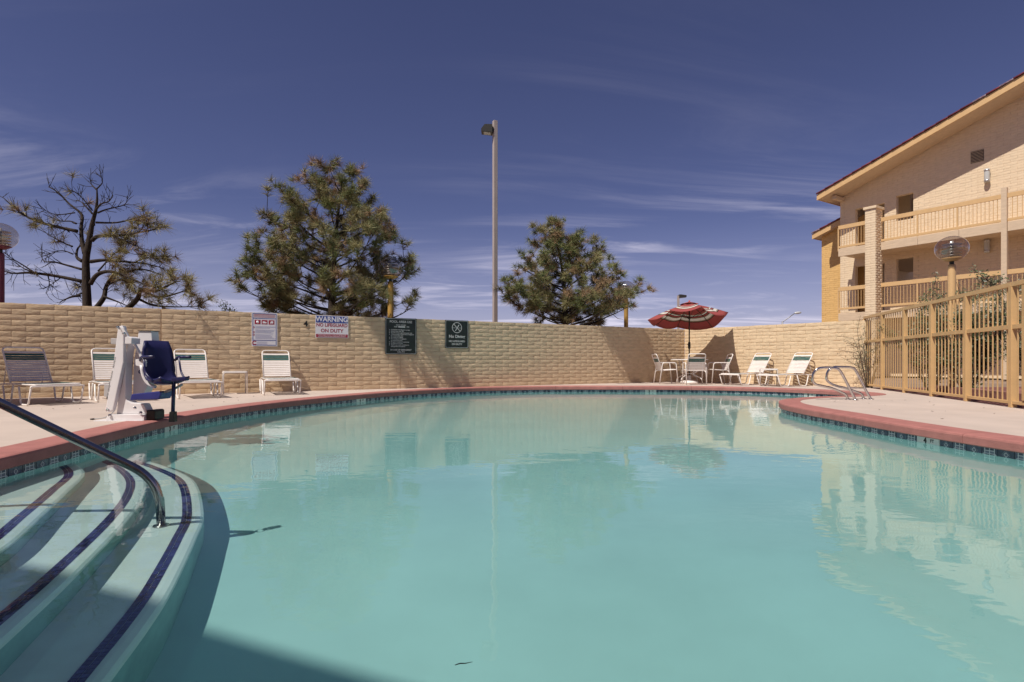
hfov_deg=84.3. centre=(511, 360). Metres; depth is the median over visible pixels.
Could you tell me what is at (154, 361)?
pool lift
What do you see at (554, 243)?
pine tree
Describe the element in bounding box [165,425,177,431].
depth marker
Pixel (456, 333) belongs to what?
no diving sign
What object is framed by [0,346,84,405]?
lounger
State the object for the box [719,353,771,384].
lounger
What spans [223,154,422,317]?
pine tree
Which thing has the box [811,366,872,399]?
pool ladder
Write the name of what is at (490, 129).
light pole
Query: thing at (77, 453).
tile band
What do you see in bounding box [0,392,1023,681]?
pool water
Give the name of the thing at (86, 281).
pine tree
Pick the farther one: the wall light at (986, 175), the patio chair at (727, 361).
the wall light at (986, 175)
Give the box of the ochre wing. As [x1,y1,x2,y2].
[811,214,864,321]
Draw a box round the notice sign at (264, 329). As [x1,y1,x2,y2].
[252,312,276,345]
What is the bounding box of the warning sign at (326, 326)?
[315,315,347,337]
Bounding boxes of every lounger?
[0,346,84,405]
[88,348,132,401]
[174,349,222,398]
[259,350,300,394]
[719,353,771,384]
[756,352,812,386]
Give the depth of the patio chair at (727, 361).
16.68 m
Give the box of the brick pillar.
[863,205,883,376]
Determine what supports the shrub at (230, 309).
on the ground
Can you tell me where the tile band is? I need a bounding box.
[0,390,1023,478]
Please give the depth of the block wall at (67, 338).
13.16 m
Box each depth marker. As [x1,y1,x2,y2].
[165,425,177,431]
[917,436,939,445]
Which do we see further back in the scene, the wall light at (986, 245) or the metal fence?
the wall light at (986, 245)
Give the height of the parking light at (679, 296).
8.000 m
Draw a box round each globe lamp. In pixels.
[0,223,19,302]
[378,258,402,317]
[623,281,631,326]
[934,236,969,386]
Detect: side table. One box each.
[222,371,247,393]
[759,369,777,385]
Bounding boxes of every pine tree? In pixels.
[0,164,218,310]
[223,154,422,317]
[495,213,658,325]
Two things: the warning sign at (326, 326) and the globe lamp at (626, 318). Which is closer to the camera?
the warning sign at (326, 326)
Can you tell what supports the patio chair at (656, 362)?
on the pool deck
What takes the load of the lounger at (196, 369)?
on the pool deck
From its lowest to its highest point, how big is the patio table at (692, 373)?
0.732 m
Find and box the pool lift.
[90,326,190,421]
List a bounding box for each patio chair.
[652,354,678,383]
[682,353,706,384]
[707,354,732,383]
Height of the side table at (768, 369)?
0.465 m
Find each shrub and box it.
[212,299,236,311]
[834,317,892,387]
[877,285,991,390]
[913,268,1023,387]
[968,263,1021,375]
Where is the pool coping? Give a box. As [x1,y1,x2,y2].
[0,385,1023,470]
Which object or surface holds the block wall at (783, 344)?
on the pool deck
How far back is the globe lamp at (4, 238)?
11.40 m
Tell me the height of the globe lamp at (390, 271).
3.316 m
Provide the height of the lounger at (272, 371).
0.913 m
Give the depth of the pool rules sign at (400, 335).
13.85 m
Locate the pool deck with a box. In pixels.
[0,382,1023,446]
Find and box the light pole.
[481,120,497,321]
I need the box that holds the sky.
[0,0,1023,347]
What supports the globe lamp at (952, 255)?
on the gravel bed
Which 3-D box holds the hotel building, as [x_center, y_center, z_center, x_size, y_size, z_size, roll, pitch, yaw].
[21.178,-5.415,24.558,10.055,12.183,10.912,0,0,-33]
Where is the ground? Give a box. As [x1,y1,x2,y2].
[684,376,1021,387]
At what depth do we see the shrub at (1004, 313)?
10.42 m
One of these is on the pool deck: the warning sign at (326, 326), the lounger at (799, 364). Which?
the lounger at (799, 364)
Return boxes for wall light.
[984,168,989,182]
[984,239,989,252]
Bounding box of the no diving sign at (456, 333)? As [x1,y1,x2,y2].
[445,320,467,347]
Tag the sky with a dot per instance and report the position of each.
(699, 139)
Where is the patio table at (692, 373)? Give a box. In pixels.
[671,359,707,383]
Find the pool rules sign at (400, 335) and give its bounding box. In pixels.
[385,318,416,354]
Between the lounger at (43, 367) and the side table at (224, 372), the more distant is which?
the side table at (224, 372)
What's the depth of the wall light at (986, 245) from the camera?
21.99 m
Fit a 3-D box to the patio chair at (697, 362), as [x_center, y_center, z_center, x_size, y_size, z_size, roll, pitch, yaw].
[5.216,0.231,16.156,0.579,0.891,0.658,0,0,6]
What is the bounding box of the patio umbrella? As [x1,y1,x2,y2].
[648,300,727,383]
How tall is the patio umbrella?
2.510 m
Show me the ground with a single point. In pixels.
(1000, 382)
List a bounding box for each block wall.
[0,302,684,398]
[685,320,870,386]
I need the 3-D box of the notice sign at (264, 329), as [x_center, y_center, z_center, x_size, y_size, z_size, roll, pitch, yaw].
[-5.381,-0.688,12.311,0.516,0.730,0.009,0,0,-30]
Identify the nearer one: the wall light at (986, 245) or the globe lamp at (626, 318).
the globe lamp at (626, 318)
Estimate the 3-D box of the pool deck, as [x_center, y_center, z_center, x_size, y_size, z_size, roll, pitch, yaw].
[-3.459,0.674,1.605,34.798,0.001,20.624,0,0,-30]
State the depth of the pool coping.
6.70 m
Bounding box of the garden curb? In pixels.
[936,386,1021,401]
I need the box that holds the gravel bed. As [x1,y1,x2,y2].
[876,387,1023,408]
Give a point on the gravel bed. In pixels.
(982, 401)
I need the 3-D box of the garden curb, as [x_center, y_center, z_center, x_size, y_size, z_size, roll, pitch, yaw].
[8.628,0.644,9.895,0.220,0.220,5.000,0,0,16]
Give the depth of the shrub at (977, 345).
11.49 m
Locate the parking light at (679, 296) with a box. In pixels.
[677,294,686,328]
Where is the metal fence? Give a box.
[862,279,1023,407]
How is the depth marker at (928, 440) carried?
attached to the tile band
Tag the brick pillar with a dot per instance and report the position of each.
(873, 262)
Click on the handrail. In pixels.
(147, 477)
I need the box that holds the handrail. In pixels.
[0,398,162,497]
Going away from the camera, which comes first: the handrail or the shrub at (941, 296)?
the handrail
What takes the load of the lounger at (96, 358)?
on the pool deck
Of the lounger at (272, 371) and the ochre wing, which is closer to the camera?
the lounger at (272, 371)
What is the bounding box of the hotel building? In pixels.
[816,72,1023,379]
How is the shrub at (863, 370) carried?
on the gravel bed

